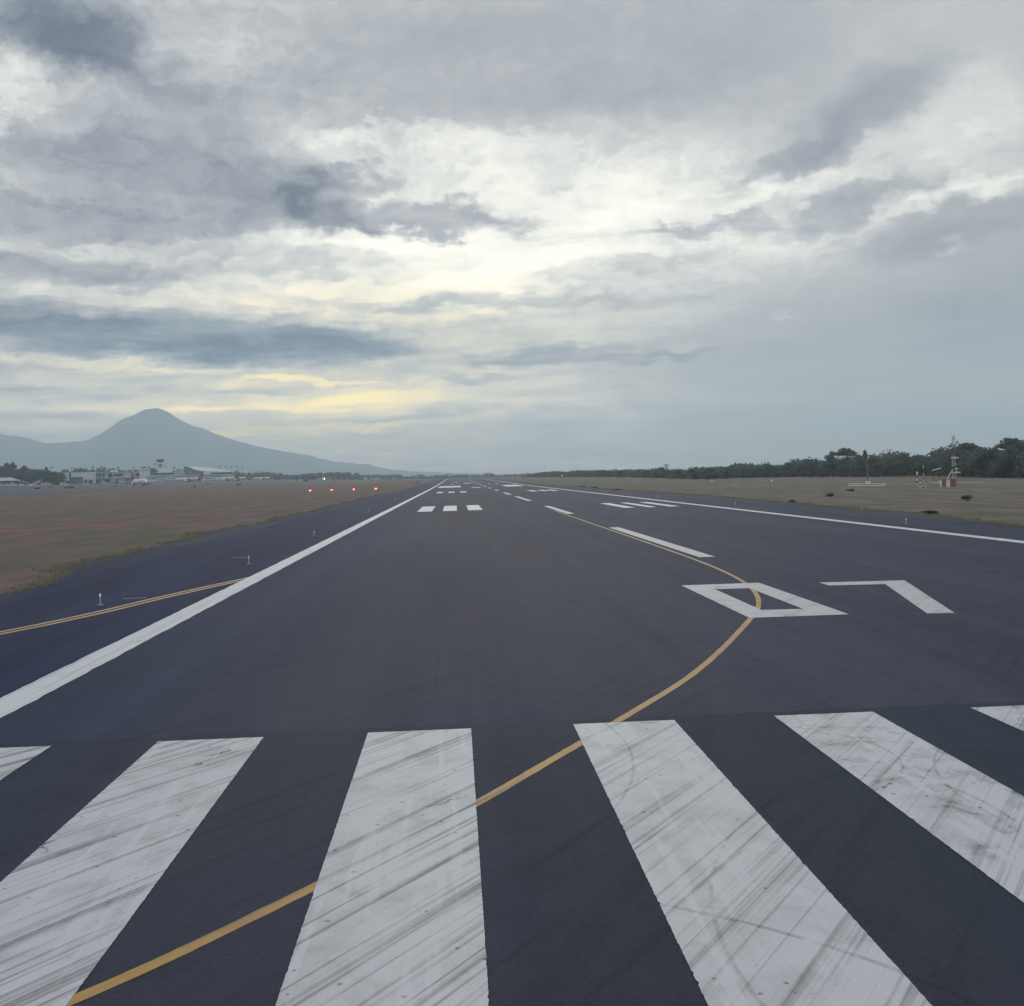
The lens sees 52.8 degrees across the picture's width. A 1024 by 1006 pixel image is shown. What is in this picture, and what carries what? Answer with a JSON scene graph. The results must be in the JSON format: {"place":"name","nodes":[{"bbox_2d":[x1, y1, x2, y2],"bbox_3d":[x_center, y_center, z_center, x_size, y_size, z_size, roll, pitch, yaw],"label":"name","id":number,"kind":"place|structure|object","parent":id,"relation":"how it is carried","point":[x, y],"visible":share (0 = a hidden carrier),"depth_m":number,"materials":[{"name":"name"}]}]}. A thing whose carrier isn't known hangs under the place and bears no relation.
{"place":"outdoors","nodes":[
{"label":"outdoors","id":0,"kind":"place"},
{"bbox_2d":[0,480,316,495],"bbox_3d":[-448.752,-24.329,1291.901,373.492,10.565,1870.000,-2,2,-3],"label":"apron","id":1,"kind":"object","parent":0,"point":[26,490],"visible":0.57,"depth_m":818.87,"materials":[{"name":"concrete"}]},
{"bbox_2d":[115,472,155,485],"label":"airliner","id":2,"kind":"object","parent":1,"relation":"on","point":[139,481],"visible":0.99,"depth_m":858.94,"materials":[{"name":"white metal"}]},
{"bbox_2d":[156,457,163,467],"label":"control tower","id":3,"kind":"structure","parent":1,"relation":"on","point":[160,462],"depth_m":1479.14,"materials":[{"name":"concrete"}]},
{"bbox_2d":[164,477,172,481],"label":"jet bridge","id":4,"kind":"structure","parent":1,"relation":"on","point":[168,478],"depth_m":1374.61,"materials":[{"name":"white metal"}]},
{"bbox_2d":[146,474,212,481],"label":"walkway","id":5,"kind":"structure","parent":1,"relation":"on","point":[207,475],"depth_m":1380.60,"materials":[{"name":"white metal"}]},
{"bbox_2d":[156,475,212,476],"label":"window","id":6,"kind":"structure","parent":5,"relation":"in","point":[195,475],"depth_m":1381.15,"materials":[{"name":"grey glass"}]},
{"bbox_2d":[175,473,204,481],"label":"airliner","id":7,"kind":"object","parent":1,"relation":"on","point":[200,476],"visible":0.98,"depth_m":1327.04,"materials":[{"name":"white metal"}]},
{"bbox_2d":[201,477,212,480],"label":"jet bridge","id":8,"kind":"structure","parent":1,"relation":"on","point":[208,478],"depth_m":1377.57,"materials":[{"name":"white metal"}]},
{"bbox_2d":[214,473,239,480],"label":"airliner","id":9,"kind":"object","parent":1,"relation":"on","point":[228,478],"visible":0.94,"depth_m":1497.90,"materials":[{"name":"white metal"}]},
{"bbox_2d":[229,473,249,480],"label":"airliner","id":10,"kind":"object","parent":1,"relation":"on","point":[242,478],"visible":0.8,"depth_m":1617.50,"materials":[{"name":"white metal"}]},
{"bbox_2d":[253,473,273,480],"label":"airliner","id":11,"kind":"object","parent":1,"relation":"on","point":[261,478],"visible":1,"depth_m":1777.07,"materials":[{"name":"white metal"}]},
{"bbox_2d":[0,479,445,697],"bbox_3d":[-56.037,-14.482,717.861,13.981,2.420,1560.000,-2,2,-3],"label":"shoulder","id":12,"kind":"object","parent":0,"point":[29,656],"visible":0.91,"depth_m":46.13},
{"bbox_2d":[0,408,501,479],"bbox_3d":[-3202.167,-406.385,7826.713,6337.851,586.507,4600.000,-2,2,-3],"label":"mountain","id":13,"kind":"structure","parent":0,"point":[146,438],"depth_m":7127.46,"materials":[{"name":"stone"}]},
{"bbox_2d":[0,478,1023,1005],"bbox_3d":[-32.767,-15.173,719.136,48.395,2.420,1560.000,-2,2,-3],"label":"runway","id":14,"kind":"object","parent":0,"point":[468,742],"visible":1,"depth_m":15.24,"materials":[{"name":"black asphalt"}]},
{"bbox_2d":[0,473,1023,593],"bbox_3d":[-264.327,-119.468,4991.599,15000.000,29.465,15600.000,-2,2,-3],"label":"ground","id":15,"kind":"structure","parent":0,"point":[38,532],"depth_m":190.12,"materials":[{"name":"brown plant"}]},
{"bbox_2d":[0,472,7,477],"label":"tree","id":16,"kind":"object","parent":15,"relation":"on","point":[5,475],"visible":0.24,"depth_m":975.45,"materials":[{"name":"green plant"}]},
{"bbox_2d":[2,466,10,476],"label":"tree","id":17,"kind":"object","parent":15,"relation":"on","point":[6,469],"visible":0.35,"depth_m":1005.03,"materials":[{"name":"green plant"}]},
{"bbox_2d":[2,462,11,468],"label":"umbrella tree","id":18,"kind":"object","parent":15,"relation":"on","point":[7,465],"visible":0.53,"depth_m":1031.30,"materials":[{"name":"green plant"}]},
{"bbox_2d":[0,477,20,484],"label":"open shed","id":19,"kind":"structure","parent":15,"relation":"on","point":[8,480],"depth_m":876.96,"materials":[{"name":"white metal"}]},
{"bbox_2d":[8,473,18,482],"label":"tree","id":20,"kind":"object","parent":15,"relation":"on","point":[11,475],"visible":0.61,"depth_m":971.37,"materials":[{"name":"green plant"}]},
{"bbox_2d":[19,473,30,484],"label":"tree","id":21,"kind":"object","parent":15,"relation":"on","point":[23,477],"visible":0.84,"depth_m":975.31,"materials":[{"name":"green plant"}]},
{"bbox_2d":[23,469,31,484],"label":"tree","id":22,"kind":"object","parent":15,"relation":"on","point":[27,471],"visible":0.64,"depth_m":1023.34,"materials":[{"name":"green plant"}]},
{"bbox_2d":[29,473,40,484],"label":"tree","id":23,"kind":"object","parent":15,"relation":"on","point":[35,477],"visible":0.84,"depth_m":973.61,"materials":[{"name":"green plant"}]},
{"bbox_2d":[30,469,40,478],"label":"tree","id":24,"kind":"object","parent":15,"relation":"on","point":[37,471],"visible":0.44,"depth_m":1001.91,"materials":[{"name":"green plant"}]},
{"bbox_2d":[37,474,47,483],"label":"tree","id":25,"kind":"object","parent":15,"relation":"on","point":[42,476],"visible":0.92,"depth_m":967.87,"materials":[{"name":"green plant"}]},
{"bbox_2d":[45,475,54,483],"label":"tree","id":26,"kind":"object","parent":15,"relation":"on","point":[50,478],"visible":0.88,"depth_m":973.87,"materials":[{"name":"green plant"}]},
{"bbox_2d":[51,471,59,475],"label":"tree","id":27,"kind":"object","parent":15,"relation":"on","point":[53,473],"visible":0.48,"depth_m":1020.85,"materials":[{"name":"green plant"}]},
{"bbox_2d":[53,475,59,482],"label":"tree","id":28,"kind":"object","parent":15,"relation":"on","point":[57,479],"visible":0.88,"depth_m":979.01,"materials":[{"name":"green plant"}]},
{"bbox_2d":[63,470,139,483],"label":"terminal building","id":29,"kind":"structure","parent":15,"relation":"on","point":[87,477],"depth_m":1126.85,"materials":[{"name":"stone"}]},
{"bbox_2d":[71,477,82,483],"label":"loading door","id":30,"kind":"structure","parent":29,"relation":"in","point":[75,480],"depth_m":1116.31,"materials":[{"name":"metal"}]},
{"bbox_2d":[138,468,149,481],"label":"office block","id":31,"kind":"structure","parent":15,"relation":"on","point":[144,472],"depth_m":1453.02,"materials":[{"name":"white concrete"}]},
{"bbox_2d":[150,468,157,472],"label":"tree","id":32,"kind":"object","parent":15,"relation":"on","point":[153,470],"visible":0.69,"depth_m":1674.47,"materials":[{"name":"plant"}]},
{"bbox_2d":[150,468,191,481],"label":"concourse building","id":33,"kind":"structure","parent":15,"relation":"on","point":[164,471],"depth_m":1440.02,"materials":[{"name":"white concrete"}]},
{"bbox_2d":[150,473,172,474],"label":"window","id":34,"kind":"structure","parent":33,"relation":"in","point":[150,473],"depth_m":1434.07,"materials":[{"name":"grey glass"}]},
{"bbox_2d":[184,466,237,480],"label":"terminal hall","id":35,"kind":"structure","parent":15,"relation":"on","point":[218,473],"depth_m":1620.03,"materials":[{"name":"metal"}]},
{"bbox_2d":[289,477,319,481],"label":"transport aircraft","id":36,"kind":"object","parent":15,"relation":"on","point":[305,479],"visible":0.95,"depth_m":1251.90,"materials":[{"name":"grey metal"}]},
{"bbox_2d":[1,441,1023,483],"bbox_3d":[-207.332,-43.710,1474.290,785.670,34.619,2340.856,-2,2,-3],"label":"wood","id":37,"kind":"object","parent":15,"relation":"on","point":[936,455],"visible":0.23,"depth_m":609.73,"materials":[{"name":"green plant"}]},
{"bbox_2d":[596,470,602,476],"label":"tree","id":38,"kind":"object","parent":15,"relation":"on","point":[599,473],"visible":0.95,"depth_m":1026.65,"materials":[{"name":"green plant"}]},
{"bbox_2d":[616,470,622,476],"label":"tree","id":39,"kind":"object","parent":15,"relation":"on","point":[619,472],"visible":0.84,"depth_m":934.95,"materials":[{"name":"green plant"}]},
{"bbox_2d":[660,469,669,477],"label":"tree","id":40,"kind":"object","parent":15,"relation":"on","point":[664,473],"visible":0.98,"depth_m":731.30,"materials":[{"name":"green plant"}]},
{"bbox_2d":[673,469,683,478],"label":"tree","id":41,"kind":"object","parent":15,"relation":"on","point":[676,471],"visible":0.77,"depth_m":675.30,"materials":[{"name":"green plant"}]},
{"bbox_2d":[678,474,686,478],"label":"tree","id":42,"kind":"object","parent":15,"relation":"on","point":[681,476],"visible":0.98,"depth_m":655.71,"materials":[{"name":"green plant"}]},
{"bbox_2d":[686,469,695,474],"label":"tree","id":43,"kind":"object","parent":15,"relation":"on","point":[690,471],"visible":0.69,"depth_m":629.14,"materials":[{"name":"green plant"}]},
{"bbox_2d":[690,472,700,478],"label":"tree","id":44,"kind":"object","parent":15,"relation":"on","point":[694,475],"visible":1,"depth_m":607.92,"materials":[{"name":"green plant"}]},
{"bbox_2d":[700,472,713,479],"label":"tree","id":45,"kind":"object","parent":15,"relation":"on","point":[707,475],"visible":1,"depth_m":584.84,"materials":[{"name":"green plant"}]},
{"bbox_2d":[700,467,713,475],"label":"tree","id":46,"kind":"object","parent":15,"relation":"on","point":[705,470],"visible":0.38,"depth_m":599.86,"materials":[{"name":"green plant"}]},
{"bbox_2d":[710,472,719,478],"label":"tree","id":47,"kind":"object","parent":15,"relation":"on","point":[715,474],"visible":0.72,"depth_m":596.84,"materials":[{"name":"green plant"}]},
{"bbox_2d":[721,471,731,478],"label":"tree","id":48,"kind":"object","parent":15,"relation":"on","point":[725,474],"visible":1,"depth_m":598.04,"materials":[{"name":"green plant"}]},
{"bbox_2d":[720,467,733,475],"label":"tree","id":49,"kind":"object","parent":15,"relation":"on","point":[727,469],"visible":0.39,"depth_m":616.77,"materials":[{"name":"green plant"}]},
{"bbox_2d":[736,468,750,477],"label":"tree","id":50,"kind":"object","parent":15,"relation":"on","point":[744,472],"visible":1,"depth_m":590.05,"materials":[{"name":"green plant"}]},
{"bbox_2d":[746,467,756,477],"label":"tree","id":51,"kind":"object","parent":15,"relation":"on","point":[752,470],"visible":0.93,"depth_m":595.30,"materials":[{"name":"green plant"}]},
{"bbox_2d":[755,466,761,477],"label":"tree","id":52,"kind":"object","parent":15,"relation":"on","point":[758,470],"visible":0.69,"depth_m":608.20,"materials":[{"name":"green plant"}]},
{"bbox_2d":[758,469,770,477],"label":"tree","id":53,"kind":"object","parent":15,"relation":"on","point":[764,472],"visible":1,"depth_m":596.98,"materials":[{"name":"green plant"}]},
{"bbox_2d":[763,464,772,476],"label":"tree","id":54,"kind":"object","parent":15,"relation":"on","point":[768,466],"visible":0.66,"depth_m":614.11,"materials":[{"name":"green plant"}]},
{"bbox_2d":[770,470,781,476],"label":"tree","id":55,"kind":"object","parent":15,"relation":"on","point":[776,473],"visible":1,"depth_m":595.41,"materials":[{"name":"green plant"}]},
{"bbox_2d":[783,463,795,476],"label":"tree","id":56,"kind":"object","parent":15,"relation":"on","point":[787,467],"visible":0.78,"depth_m":593.29,"materials":[{"name":"green plant"}]},
{"bbox_2d":[787,469,797,476],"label":"tree","id":57,"kind":"object","parent":15,"relation":"on","point":[793,472],"visible":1,"depth_m":581.86,"materials":[{"name":"green plant"}]},
{"bbox_2d":[795,464,807,476],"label":"tree","id":58,"kind":"object","parent":15,"relation":"on","point":[801,470],"visible":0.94,"depth_m":575.24,"materials":[{"name":"green plant"}]},
{"bbox_2d":[801,459,815,468],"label":"tree","id":59,"kind":"object","parent":15,"relation":"on","point":[812,460],"visible":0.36,"depth_m":575.12,"materials":[{"name":"green plant"}]},
{"bbox_2d":[805,462,818,476],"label":"tree","id":60,"kind":"object","parent":15,"relation":"on","point":[811,467],"visible":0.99,"depth_m":554.56,"materials":[{"name":"green plant"}]},
{"bbox_2d":[814,467,828,476],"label":"tree","id":61,"kind":"object","parent":15,"relation":"on","point":[820,471],"visible":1,"depth_m":548.63,"materials":[{"name":"green plant"}]},
{"bbox_2d":[820,461,834,476],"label":"tree","id":62,"kind":"object","parent":15,"relation":"on","point":[827,464],"visible":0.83,"depth_m":560.93,"materials":[{"name":"green plant"}]},
{"bbox_2d":[824,451,837,475],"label":"tree","id":63,"kind":"object","parent":15,"relation":"on","point":[830,457],"visible":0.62,"depth_m":564.40,"materials":[{"name":"green plant"}]},
{"bbox_2d":[834,465,847,476],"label":"tree","id":64,"kind":"object","parent":15,"relation":"on","point":[840,469],"visible":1,"depth_m":529.32,"materials":[{"name":"green plant"}]},
{"bbox_2d":[832,448,862,476],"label":"umbrella tree","id":65,"kind":"object","parent":15,"relation":"on","point":[844,452],"visible":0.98,"depth_m":545.19,"materials":[{"name":"green plant"}]},
{"bbox_2d":[848,464,862,476],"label":"tree","id":66,"kind":"object","parent":15,"relation":"on","point":[853,469],"visible":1,"depth_m":507.33,"materials":[{"name":"green plant"}]},
{"bbox_2d":[850,457,866,476],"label":"tree","id":67,"kind":"object","parent":15,"relation":"on","point":[860,461],"visible":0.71,"depth_m":518.21,"materials":[{"name":"green plant"}]},
{"bbox_2d":[862,449,867,476],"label":"slim tree","id":68,"kind":"object","parent":15,"relation":"on","point":[864,454],"visible":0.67,"depth_m":522.60,"materials":[{"name":"green plant"}]},
{"bbox_2d":[847,485,885,486],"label":"guard rail","id":69,"kind":"object","parent":15,"relation":"on","point":[866,485],"visible":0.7,"depth_m":281.08,"materials":[{"name":"white metal"}]},
{"bbox_2d":[865,457,869,482],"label":"pale mast","id":70,"kind":"object","parent":15,"relation":"on","point":[867,481],"visible":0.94,"depth_m":317.78,"materials":[{"name":"metal"}]},
{"bbox_2d":[854,483,886,484],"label":"guard rail","id":71,"kind":"object","parent":15,"relation":"on","point":[870,483],"visible":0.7,"depth_m":304.59,"materials":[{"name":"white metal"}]},
{"bbox_2d":[863,455,881,476],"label":"tree","id":72,"kind":"object","parent":15,"relation":"on","point":[871,459],"visible":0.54,"depth_m":504.61,"materials":[{"name":"green plant"}]},
{"bbox_2d":[869,461,883,476],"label":"tree","id":73,"kind":"object","parent":15,"relation":"on","point":[874,467],"visible":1,"depth_m":491.99,"materials":[{"name":"green plant"}]},
{"bbox_2d":[882,457,901,476],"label":"tree","id":74,"kind":"object","parent":15,"relation":"on","point":[891,464],"visible":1,"depth_m":484.92,"materials":[{"name":"green plant"}]},
{"bbox_2d":[894,459,909,475],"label":"tree","id":75,"kind":"object","parent":15,"relation":"on","point":[902,464],"visible":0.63,"depth_m":498.80,"materials":[{"name":"green plant"}]},
{"bbox_2d":[892,452,914,475],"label":"tree","id":76,"kind":"object","parent":15,"relation":"on","point":[907,458],"visible":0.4,"depth_m":503.32,"materials":[{"name":"green plant"}]},
{"bbox_2d":[908,454,927,475],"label":"tree","id":77,"kind":"object","parent":15,"relation":"on","point":[913,459],"visible":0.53,"depth_m":495.06,"materials":[{"name":"green plant"}]},
{"bbox_2d":[911,459,930,475],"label":"tree","id":78,"kind":"object","parent":15,"relation":"on","point":[919,464],"visible":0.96,"depth_m":486.64,"materials":[{"name":"green plant"}]},
{"bbox_2d":[919,480,925,486],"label":"checkered box","id":79,"kind":"object","parent":15,"relation":"on","point":[922,483],"visible":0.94,"depth_m":256.10,"materials":[{"name":"white metal"}]},
{"bbox_2d":[921,510,938,513],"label":"shrub","id":80,"kind":"object","parent":15,"relation":"on","point":[931,512],"visible":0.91,"depth_m":90.35,"materials":[{"name":"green plant"}]},
{"bbox_2d":[925,460,940,475],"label":"tree","id":81,"kind":"object","parent":15,"relation":"on","point":[930,466],"visible":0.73,"depth_m":473.42,"materials":[{"name":"green plant"}]},
{"bbox_2d":[939,479,955,486],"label":"equipment hut","id":82,"kind":"object","parent":15,"relation":"on","point":[947,482],"visible":0.77,"depth_m":252.07,"materials":[{"name":"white metal"}]},
{"bbox_2d":[941,464,954,475],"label":"tree","id":83,"kind":"object","parent":15,"relation":"on","point":[945,472],"visible":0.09,"depth_m":448.54,"materials":[{"name":"green plant"}]},
{"bbox_2d":[947,436,960,484],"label":"antenna tower","id":84,"kind":"structure","parent":15,"relation":"on","point":[955,469],"depth_m":254.62,"materials":[{"name":"white metal"}]},
{"bbox_2d":[945,449,973,476],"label":"tree","id":85,"kind":"object","parent":15,"relation":"on","point":[958,453],"visible":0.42,"depth_m":424.14,"materials":[{"name":"green plant"}]},
{"bbox_2d":[956,453,973,476],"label":"tree","id":86,"kind":"object","parent":15,"relation":"on","point":[961,459],"visible":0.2,"depth_m":417.70,"materials":[{"name":"green plant"}]},
{"bbox_2d":[950,443,983,475],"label":"umbrella tree","id":87,"kind":"object","parent":15,"relation":"on","point":[969,446],"visible":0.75,"depth_m":428.21,"materials":[{"name":"green plant"}]},
{"bbox_2d":[961,495,972,500],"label":"shrub","id":88,"kind":"object","parent":15,"relation":"on","point":[965,497],"visible":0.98,"depth_m":131.58,"materials":[{"name":"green plant"}]},
{"bbox_2d":[966,458,988,477],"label":"tree","id":89,"kind":"object","parent":15,"relation":"on","point":[975,464],"visible":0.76,"depth_m":387.09,"materials":[{"name":"green plant"}]},
{"bbox_2d":[971,449,989,476],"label":"tree","id":90,"kind":"object","parent":15,"relation":"on","point":[981,451],"visible":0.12,"depth_m":399.69,"materials":[{"name":"green plant"}]},
{"bbox_2d":[973,448,1000,477],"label":"tree","id":91,"kind":"object","parent":15,"relation":"on","point":[985,456],"visible":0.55,"depth_m":381.50,"materials":[{"name":"green plant"}]},
{"bbox_2d":[985,464,1008,477],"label":"tree","id":92,"kind":"object","parent":15,"relation":"on","point":[997,473],"visible":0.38,"depth_m":373.15,"materials":[{"name":"green plant"}]},
{"bbox_2d":[990,446,1022,477],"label":"tree","id":93,"kind":"object","parent":15,"relation":"on","point":[1006,463],"visible":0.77,"depth_m":365.56,"materials":[{"name":"green plant"}]},
{"bbox_2d":[994,437,1023,476],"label":"umbrella tree","id":94,"kind":"object","parent":15,"relation":"on","point":[1012,442],"visible":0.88,"depth_m":378.14,"materials":[{"name":"green plant"}]},
{"bbox_2d":[1011,455,1023,477],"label":"tree","id":95,"kind":"object","parent":15,"relation":"on","point":[1018,460],"visible":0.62,"depth_m":356.26,"materials":[{"name":"green plant"}]},
{"bbox_2d":[0,0,1023,474],"label":"sky","id":96,"kind":"structure","parent":0,"point":[501,237],"materials":[{"name":"grey"}]},
{"bbox_2d":[482,478,1023,540],"bbox_3d":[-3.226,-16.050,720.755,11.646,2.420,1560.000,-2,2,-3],"label":"shoulder","id":97,"kind":"object","parent":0,"point":[924,522],"visible":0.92,"depth_m":95.53}
]}

